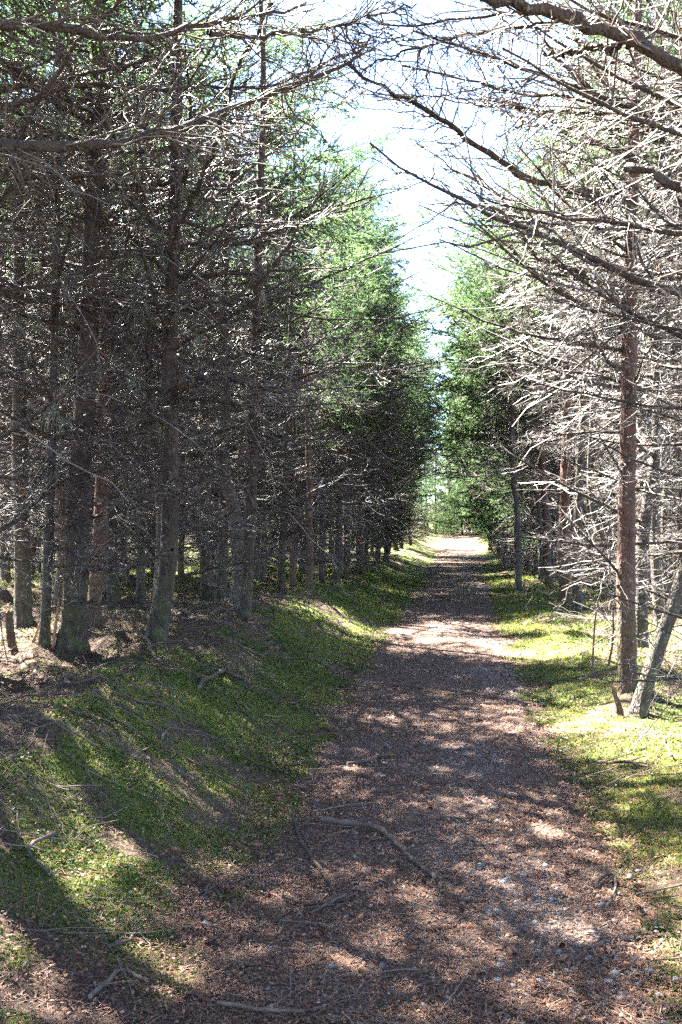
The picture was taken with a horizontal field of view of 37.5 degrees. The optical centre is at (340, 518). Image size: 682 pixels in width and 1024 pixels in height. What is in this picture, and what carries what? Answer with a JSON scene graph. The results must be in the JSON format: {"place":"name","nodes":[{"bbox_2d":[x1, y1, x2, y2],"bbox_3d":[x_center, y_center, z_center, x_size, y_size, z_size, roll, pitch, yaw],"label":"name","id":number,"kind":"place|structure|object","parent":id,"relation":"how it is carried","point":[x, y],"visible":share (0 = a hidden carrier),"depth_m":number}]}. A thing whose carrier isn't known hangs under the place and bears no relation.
{"place":"outdoors","nodes":[
{"label":"outdoors","id":0,"kind":"place"},
{"bbox_2d":[0,509,681,1023],"bbox_3d":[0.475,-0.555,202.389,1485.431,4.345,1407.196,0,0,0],"label":"ground","id":1,"kind":"structure","parent":0,"point":[420,559],"depth_m":5.45},
{"bbox_2d":[4,605,17,651],"bbox_3d":[-2.882,0.975,8.781,0.113,0.433,0.083,0,0,0],"label":"stump","id":2,"kind":"object","parent":1,"relation":"on","point":[11,640],"visible":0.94,"depth_m":8.75},
{"bbox_2d":[0,94,67,583],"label":"spruce tree","id":3,"kind":"object","parent":1,"relation":"on","point":[6,555],"visible":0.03,"depth_m":18.32},
{"bbox_2d":[0,2,70,552],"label":"spruce tree","id":4,"kind":"object","parent":1,"relation":"on","point":[29,312],"visible":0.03,"depth_m":14.43},
{"bbox_2d":[0,178,73,575],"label":"spruce tree","id":5,"kind":"object","parent":1,"relation":"on","point":[5,563],"visible":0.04,"depth_m":16.63},
{"bbox_2d":[27,831,55,874],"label":"fallen branch","id":6,"kind":"object","parent":1,"relation":"on","point":[33,842],"visible":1,"depth_m":4.15},
{"bbox_2d":[51,599,59,647],"bbox_3d":[-2.443,0.929,8.600,0.075,0.479,0.028,0,0,0],"label":"split stick","id":7,"kind":"object","parent":1,"relation":"on","point":[55,627],"visible":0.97,"depth_m":8.59},
{"bbox_2d":[0,0,119,517],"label":"spruce tree","id":8,"kind":"object","parent":1,"relation":"on","point":[14,336],"visible":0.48,"depth_m":9.02},
{"bbox_2d":[0,219,128,577],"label":"spruce tree","id":9,"kind":"object","parent":1,"relation":"on","point":[33,554],"visible":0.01,"depth_m":20.46},
{"bbox_2d":[40,714,98,746],"bbox_3d":[-1.418,1.110,5.220,0.309,0.175,0.085,0,0,0],"label":"fallen branch","id":10,"kind":"object","parent":1,"relation":"on","point":[59,725],"visible":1,"depth_m":5.21},
{"bbox_2d":[3,196,154,574],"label":"spruce tree","id":11,"kind":"object","parent":1,"relation":"on","point":[69,319],"visible":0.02,"depth_m":18.88},
{"bbox_2d":[0,0,196,629],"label":"spruce tree","id":12,"kind":"object","parent":1,"relation":"on","point":[23,616],"visible":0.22,"depth_m":10.17},
{"bbox_2d":[0,0,197,605],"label":"spruce tree","id":13,"kind":"object","parent":1,"relation":"on","point":[57,593],"visible":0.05,"depth_m":13.60},
{"bbox_2d":[0,0,204,646],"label":"spruce tree","id":14,"kind":"object","parent":1,"relation":"on","point":[44,639],"visible":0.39,"depth_m":8.64},
{"bbox_2d":[20,669,185,719],"bbox_3d":[-1.688,1.137,7.009,1.418,0.281,1.639,0,0,0],"label":"fallen branch","id":15,"kind":"object","parent":1,"relation":"on","point":[51,679],"visible":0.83,"depth_m":6.37},
{"bbox_2d":[0,53,209,569],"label":"spruce tree","id":16,"kind":"object","parent":1,"relation":"on","point":[37,243],"visible":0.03,"depth_m":15.04},
{"bbox_2d":[6,7,220,604],"bbox_3d":[-3.092,-3.108,14.073,3.264,8.810,3.603,0,0,0],"label":"spruce tree","id":17,"kind":"object","parent":1,"relation":"on","point":[114,598],"visible":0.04,"depth_m":13.93},
{"bbox_2d":[88,968,147,998],"bbox_3d":[-0.741,1.565,3.379,0.165,0.036,0.226,0,0,0],"label":"fallen branch","id":18,"kind":"object","parent":1,"relation":"on","point":[97,989],"visible":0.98,"depth_m":3.41},
{"bbox_2d":[0,0,236,664],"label":"spruce tree","id":19,"kind":"object","parent":1,"relation":"on","point":[6,292],"visible":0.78,"depth_m":7.75},
{"bbox_2d":[26,262,211,586],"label":"spruce tree","id":20,"kind":"object","parent":1,"relation":"on","point":[127,576],"visible":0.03,"depth_m":17.55},
{"bbox_2d":[109,920,139,947],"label":"fallen branch","id":21,"kind":"object","parent":1,"relation":"on","point":[118,943],"visible":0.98,"depth_m":3.67},
{"bbox_2d":[0,0,251,628],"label":"spruce tree","id":22,"kind":"object","parent":1,"relation":"on","point":[95,585],"visible":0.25,"depth_m":10.20},
{"bbox_2d":[0,35,259,587],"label":"spruce tree","id":23,"kind":"object","parent":1,"relation":"on","point":[75,362],"visible":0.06,"depth_m":11.25},
{"bbox_2d":[30,14,249,604],"bbox_3d":[-2.844,-3.017,14.506,3.228,8.721,3.458,0,0,0],"label":"spruce tree","id":24,"kind":"object","parent":1,"relation":"on","point":[140,594],"visible":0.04,"depth_m":14.35},
{"bbox_2d":[0,0,291,656],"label":"spruce tree","id":25,"kind":"object","parent":1,"relation":"on","point":[72,634],"visible":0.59,"depth_m":8.60},
{"bbox_2d":[130,631,183,666],"bbox_3d":[-1.554,1.046,8.381,0.600,0.247,1.227,0,0,0],"label":"fallen branch","id":26,"kind":"object","parent":1,"relation":"on","point":[150,647],"visible":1,"depth_m":8.27},
{"bbox_2d":[91,144,235,559],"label":"spruce tree","id":27,"kind":"object","parent":1,"relation":"on","point":[146,436],"visible":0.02,"depth_m":19.89},
{"bbox_2d":[116,203,245,574],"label":"spruce tree","id":28,"kind":"object","parent":1,"relation":"on","point":[152,565],"visible":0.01,"depth_m":21.53},
{"bbox_2d":[47,0,328,610],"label":"spruce tree","id":29,"kind":"object","parent":1,"relation":"on","point":[230,313],"visible":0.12,"depth_m":13.41},
{"bbox_2d":[113,142,263,580],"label":"spruce tree","id":30,"kind":"object","parent":1,"relation":"on","point":[180,568],"visible":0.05,"depth_m":18.52},
{"bbox_2d":[0,0,381,642],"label":"spruce tree","id":31,"kind":"object","parent":1,"relation":"on","point":[157,626],"visible":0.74,"depth_m":8.65},
{"bbox_2d":[0,0,382,248],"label":"spruce tree","id":32,"kind":"object","parent":1,"relation":"on","point":[52,81],"visible":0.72,"depth_m":7.14},
{"bbox_2d":[0,26,391,621],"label":"spruce tree","id":33,"kind":"object","parent":1,"relation":"on","point":[146,353],"visible":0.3,"depth_m":10.69},
{"bbox_2d":[155,740,248,792],"bbox_3d":[-0.797,1.412,5.743,0.554,0.259,0.226,0,0,0],"label":"fallen branch","id":34,"kind":"object","parent":1,"relation":"on","point":[227,781],"visible":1,"depth_m":5.73},
{"bbox_2d":[130,57,285,600],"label":"spruce tree","id":35,"kind":"object","parent":1,"relation":"on","point":[205,591],"visible":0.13,"depth_m":15.23},
{"bbox_2d":[171,600,255,616],"bbox_3d":[-1.544,1.050,11.676,0.957,0.144,1.828,0,0,0],"label":"fallen branch","id":36,"kind":"object","parent":1,"relation":"on","point":[189,612],"visible":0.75,"depth_m":11.84},
{"bbox_2d":[197,661,231,688],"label":"fallen branch","id":37,"kind":"object","parent":1,"relation":"on","point":[204,678],"visible":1,"depth_m":7.89},
{"bbox_2d":[0,0,431,254],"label":"spruce tree","id":38,"kind":"object","parent":1,"relation":"on","point":[156,132],"visible":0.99,"depth_m":5.56},
{"bbox_2d":[152,27,303,600],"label":"spruce tree","id":39,"kind":"object","parent":1,"relation":"on","point":[221,579],"visible":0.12,"depth_m":14.83},
{"bbox_2d":[147,136,319,574],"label":"spruce tree","id":40,"kind":"object","parent":1,"relation":"on","point":[238,346],"visible":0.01,"depth_m":21.07},
{"bbox_2d":[116,149,351,588],"bbox_3d":[-2.250,-2.543,16.794,4.691,7.489,4.097,2,0,-20],"label":"spruce tree","id":41,"kind":"object","parent":1,"relation":"on","point":[211,561],"visible":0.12,"depth_m":16.53},
{"bbox_2d":[96,0,407,620],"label":"spruce tree","id":42,"kind":"object","parent":1,"relation":"on","point":[248,539],"visible":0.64,"depth_m":11.03},
{"bbox_2d":[155,153,385,579],"bbox_3d":[-1.540,-3.635,19.941,4.812,9.928,3.861,1,0,5],"label":"spruce tree","id":43,"kind":"object","parent":1,"relation":"on","point":[263,573],"visible":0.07,"depth_m":19.99},
{"bbox_2d":[187,162,354,569],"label":"spruce tree","id":44,"kind":"object","parent":1,"relation":"on","point":[271,410],"visible":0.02,"depth_m":22.60},
{"bbox_2d":[109,0,440,604],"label":"spruce tree","id":45,"kind":"object","parent":1,"relation":"on","point":[234,515],"visible":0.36,"depth_m":12.82},
{"bbox_2d":[208,100,353,589],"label":"spruce tree","id":46,"kind":"object","parent":1,"relation":"on","point":[281,582],"visible":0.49,"depth_m":16.66},
{"bbox_2d":[192,157,371,574],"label":"spruce tree","id":47,"kind":"object","parent":1,"relation":"on","point":[292,514],"visible":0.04,"depth_m":21.30},
{"bbox_2d":[249,270,353,573],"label":"spruce tree","id":48,"kind":"object","parent":1,"relation":"on","point":[303,568],"visible":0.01,"depth_m":24.09},
{"bbox_2d":[212,187,446,588],"bbox_3d":[-0.087,-2.090,17.868,4.450,6.948,4.706,3,1,19],"label":"spruce tree","id":49,"kind":"object","parent":1,"relation":"on","point":[292,579],"visible":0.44,"depth_m":17.51},
{"bbox_2d":[262,185,412,591],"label":"spruce tree","id":50,"kind":"object","parent":1,"relation":"on","point":[309,581],"visible":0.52,"depth_m":15.76},
{"bbox_2d":[0,562,681,1023],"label":"moss","id":51,"kind":"object","parent":1,"relation":"on","point":[524,646],"visible":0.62,"depth_m":6.48},
{"bbox_2d":[0,572,681,1023],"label":"twig litter","id":52,"kind":"object","parent":51,"relation":"on","point":[68,694],"visible":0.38,"depth_m":5.61},
{"bbox_2d":[238,131,445,583],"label":"spruce tree","id":53,"kind":"object","parent":1,"relation":"on","point":[321,578],"visible":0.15,"depth_m":20.23},
{"bbox_2d":[231,132,455,580],"bbox_3d":[-0.150,-3.351,22.127,5.067,9.942,4.892,-1,1,-6],"label":"spruce tree","id":54,"kind":"object","parent":1,"relation":"on","point":[346,575],"visible":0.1,"depth_m":21.85},
{"bbox_2d":[251,87,446,582],"bbox_3d":[0.093,-3.300,19.335,4.060,9.351,3.609,-2,-2,34],"label":"spruce tree","id":55,"kind":"object","parent":1,"relation":"on","point":[352,153],"visible":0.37,"depth_m":19.22},
{"bbox_2d":[317,291,418,565],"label":"spruce tree","id":56,"kind":"object","parent":1,"relation":"on","point":[386,533],"visible":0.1,"depth_m":24.64},
{"bbox_2d":[315,329,422,556],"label":"spruce tree","id":57,"kind":"object","parent":1,"relation":"on","point":[385,479],"visible":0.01,"depth_m":29.53},
{"bbox_2d":[346,753,395,764],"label":"fallen branch","id":58,"kind":"object","parent":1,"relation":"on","point":[367,760],"visible":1,"depth_m":6.51},
{"bbox_2d":[302,162,442,572],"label":"spruce tree","id":59,"kind":"object","parent":1,"relation":"on","point":[360,547],"visible":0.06,"depth_m":23.13},
{"bbox_2d":[305,199,454,568],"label":"spruce tree","id":60,"kind":"object","parent":1,"relation":"on","point":[416,399],"visible":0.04,"depth_m":25.76},
{"bbox_2d":[333,345,434,561],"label":"spruce tree","id":61,"kind":"object","parent":1,"relation":"on","point":[407,483],"visible":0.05,"depth_m":30.82},
{"bbox_2d":[326,286,459,565],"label":"spruce tree","id":62,"kind":"object","parent":1,"relation":"on","point":[420,432],"visible":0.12,"depth_m":27.81},
{"bbox_2d":[348,342,444,556],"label":"spruce tree","id":63,"kind":"object","parent":1,"relation":"on","point":[424,421],"visible":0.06,"depth_m":32.64},
{"bbox_2d":[354,351,441,564],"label":"spruce tree","id":64,"kind":"object","parent":1,"relation":"on","point":[416,419],"visible":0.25,"depth_m":29.37},
{"bbox_2d":[377,282,441,553],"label":"spruce tree","id":65,"kind":"object","parent":1,"relation":"on","point":[415,418],"visible":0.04,"depth_m":33.60},
{"bbox_2d":[383,334,441,547],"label":"spruce tree","id":66,"kind":"object","parent":1,"relation":"on","point":[417,482],"visible":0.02,"depth_m":36.78},
{"bbox_2d":[389,292,448,553],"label":"spruce tree","id":67,"kind":"object","parent":1,"relation":"on","point":[435,399],"visible":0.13,"depth_m":35.08},
{"bbox_2d":[392,306,448,550],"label":"spruce tree","id":68,"kind":"object","parent":1,"relation":"on","point":[424,437],"visible":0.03,"depth_m":38.46},
{"bbox_2d":[399,376,444,548],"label":"spruce tree","id":69,"kind":"object","parent":1,"relation":"on","point":[418,489],"visible":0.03,"depth_m":40.50},
{"bbox_2d":[406,356,445,545],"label":"spruce tree","id":70,"kind":"object","parent":1,"relation":"on","point":[431,476],"visible":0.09,"depth_m":41.78},
{"bbox_2d":[417,431,460,533],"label":"spruce tree","id":71,"kind":"object","parent":1,"relation":"on","point":[435,504],"visible":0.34,"depth_m":51.69},
{"bbox_2d":[420,404,472,532],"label":"spruce tree","id":72,"kind":"object","parent":1,"relation":"on","point":[442,491],"visible":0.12,"depth_m":54.86},
{"bbox_2d":[430,442,474,536],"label":"spruce tree","id":73,"kind":"object","parent":1,"relation":"on","point":[450,507],"visible":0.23,"depth_m":50.75},
{"bbox_2d":[441,345,500,550],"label":"spruce tree","id":74,"kind":"object","parent":1,"relation":"on","point":[469,495],"visible":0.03,"depth_m":34.62},
{"bbox_2d":[430,298,540,562],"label":"spruce tree","id":75,"kind":"object","parent":1,"relation":"on","point":[455,472],"visible":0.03,"depth_m":33.59},
{"bbox_2d":[427,317,551,570],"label":"spruce tree","id":76,"kind":"object","parent":1,"relation":"on","point":[485,516],"visible":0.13,"depth_m":29.17},
{"bbox_2d":[432,307,550,564],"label":"spruce tree","id":77,"kind":"object","parent":1,"relation":"on","point":[465,517],"visible":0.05,"depth_m":32.03},
{"bbox_2d":[309,0,681,694],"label":"spruce tree","id":78,"kind":"object","parent":1,"relation":"on","point":[625,630],"visible":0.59,"depth_m":8.22},
{"bbox_2d":[434,324,559,567],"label":"spruce tree","id":79,"kind":"object","parent":1,"relation":"on","point":[480,514],"visible":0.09,"depth_m":30.60},
{"bbox_2d":[424,316,583,572],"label":"spruce tree","id":80,"kind":"object","parent":1,"relation":"on","point":[526,569],"visible":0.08,"depth_m":27.79},
{"bbox_2d":[327,0,681,343],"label":"spruce tree","id":81,"kind":"object","parent":1,"relation":"on","point":[514,105],"visible":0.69,"depth_m":7.16},
{"bbox_2d":[446,177,569,592],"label":"spruce tree","id":82,"kind":"object","parent":1,"relation":"on","point":[518,553],"visible":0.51,"depth_m":20.74},
{"bbox_2d":[412,238,603,578],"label":"spruce tree","id":83,"kind":"object","parent":1,"relation":"on","point":[537,505],"visible":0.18,"depth_m":23.20},
{"bbox_2d":[407,232,609,575],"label":"spruce tree","id":84,"kind":"object","parent":1,"relation":"on","point":[511,522],"visible":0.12,"depth_m":26.36},
{"bbox_2d":[399,145,619,586],"bbox_3d":[3.918,-3.171,22.059,5.465,9.838,4.980,-4,0,31],"label":"spruce tree","id":85,"kind":"object","parent":1,"relation":"on","point":[449,387],"visible":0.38,"depth_m":21.82},
{"bbox_2d":[361,0,681,733],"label":"spruce tree","id":86,"kind":"object","parent":1,"relation":"on","point":[585,256],"visible":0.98,"depth_m":5.57},
{"bbox_2d":[446,232,618,563],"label":"spruce tree","id":87,"kind":"object","parent":1,"relation":"on","point":[521,513],"visible":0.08,"depth_m":24.45},
{"bbox_2d":[473,93,624,605],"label":"spruce tree","id":88,"kind":"object","parent":1,"relation":"on","point":[564,500],"visible":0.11,"depth_m":16.93},
{"bbox_2d":[443,0,681,671],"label":"spruce tree","id":89,"kind":"object","parent":1,"relation":"on","point":[555,369],"visible":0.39,"depth_m":9.95},
{"bbox_2d":[452,0,681,648],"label":"spruce tree","id":90,"kind":"object","parent":1,"relation":"on","point":[645,522],"visible":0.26,"depth_m":11.36},
{"bbox_2d":[518,307,617,540],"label":"spruce tree","id":91,"kind":"object","parent":1,"relation":"on","point":[559,484],"visible":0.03,"depth_m":27.30},
{"bbox_2d":[456,0,681,285],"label":"spruce tree","id":92,"kind":"object","parent":1,"relation":"on","point":[627,36],"visible":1,"depth_m":3.93},
{"bbox_2d":[535,303,610,565],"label":"spruce tree","id":93,"kind":"object","parent":1,"relation":"on","point":[558,487],"depth_m":29.94},
{"bbox_2d":[481,0,681,627],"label":"spruce tree","id":94,"kind":"object","parent":1,"relation":"on","point":[654,522],"visible":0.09,"depth_m":13.52},
{"bbox_2d":[502,102,673,610],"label":"spruce tree","id":95,"kind":"object","parent":1,"relation":"on","point":[577,595],"visible":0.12,"depth_m":16.14},
{"bbox_2d":[539,317,637,578],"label":"spruce tree","id":96,"kind":"object","parent":1,"relation":"on","point":[593,458],"visible":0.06,"depth_m":24.95},
{"bbox_2d":[502,126,681,567],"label":"spruce tree","id":97,"kind":"object","parent":1,"relation":"on","point":[598,528],"visible":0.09,"depth_m":14.37},
{"bbox_2d":[591,599,597,676],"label":"bare sapling","id":98,"kind":"object","parent":1,"relation":"on","point":[593,643],"visible":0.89,"depth_m":9.37},
{"bbox_2d":[511,65,681,604],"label":"spruce tree","id":99,"kind":"object","parent":1,"relation":"on","point":[641,482],"visible":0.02,"depth_m":17.53},
{"bbox_2d":[527,273,675,582],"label":"spruce tree","id":100,"kind":"object","parent":1,"relation":"on","point":[604,500],"visible":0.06,"depth_m":22.70},
{"bbox_2d":[524,0,681,718],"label":"spruce tree","id":101,"kind":"object","parent":1,"relation":"on","point":[653,661],"visible":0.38,"depth_m":7.72},
{"bbox_2d":[527,185,681,578],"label":"spruce tree","id":102,"kind":"object","parent":1,"relation":"on","point":[604,447],"visible":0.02,"depth_m":18.89},
{"bbox_2d":[594,873,616,907],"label":"fallen branch","id":103,"kind":"object","parent":1,"relation":"on","point":[598,880],"visible":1,"depth_m":4.30},
{"bbox_2d":[611,688,624,717],"bbox_3d":[2.126,1.438,7.701,0.112,0.280,0.065,0,0,0],"label":"stump","id":104,"kind":"object","parent":1,"relation":"on","point":[619,708],"visible":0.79,"depth_m":7.68},
{"bbox_2d":[565,103,681,612],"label":"spruce tree","id":105,"kind":"object","parent":1,"relation":"on","point":[679,535],"visible":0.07,"depth_m":15.36},
{"bbox_2d":[570,144,679,606],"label":"spruce tree","id":106,"kind":"object","parent":1,"relation":"on","point":[664,513],"visible":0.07,"depth_m":16.26},
{"bbox_2d":[597,755,656,767],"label":"fallen branch","id":107,"kind":"object","parent":1,"relation":"on","point":[633,762],"visible":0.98,"depth_m":6.13},
{"bbox_2d":[585,253,679,590],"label":"spruce tree","id":108,"kind":"object","parent":1,"relation":"on","point":[646,453],"visible":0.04,"depth_m":21.01},
{"bbox_2d":[587,0,681,468],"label":"spruce tree","id":109,"kind":"object","parent":1,"relation":"on","point":[661,280],"visible":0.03,"depth_m":13.57},
{"bbox_2d":[603,285,677,578],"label":"spruce tree","id":110,"kind":"object","parent":1,"relation":"on","point":[670,504],"depth_m":23.69},
{"bbox_2d":[617,77,681,323],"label":"spruce tree","id":111,"kind":"object","parent":1,"relation":"on","point":[678,199],"visible":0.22,"depth_m":8.08},
{"bbox_2d":[0,0,681,506],"label":"sky","id":112,"kind":"structure","parent":0,"point":[378,121]},
{"bbox_2d":[172,538,681,1023],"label":"path","id":113,"kind":"structure","parent":0,"point":[453,568],"depth_m":4.80},
{"bbox_2d":[216,1000,303,1012],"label":"fallen branch","id":114,"kind":"object","parent":113,"relation":"on","point":[240,1005],"visible":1,"depth_m":3.21},
{"bbox_2d":[281,803,335,905],"bbox_3d":[-0.159,1.562,4.764,0.276,0.024,1.395,0,0,0],"label":"fallen branch","id":115,"kind":"object","parent":113,"relation":"on","point":[321,870],"visible":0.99,"depth_m":4.42},
{"bbox_2d":[312,893,346,912],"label":"fallen branch","id":116,"kind":"object","parent":113,"relation":"on","point":[333,900],"visible":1,"depth_m":4.08},
{"bbox_2d":[0,574,681,1023],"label":"needle litter","id":117,"kind":"object","parent":113,"relation":"on","point":[422,990],"visible":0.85,"depth_m":4.19},
{"bbox_2d":[319,816,435,877],"bbox_3d":[0.151,1.559,4.803,0.529,0.036,0.827,0,0,0],"label":"fallen branch","id":118,"kind":"object","parent":113,"relation":"on","point":[349,822],"visible":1,"depth_m":5.07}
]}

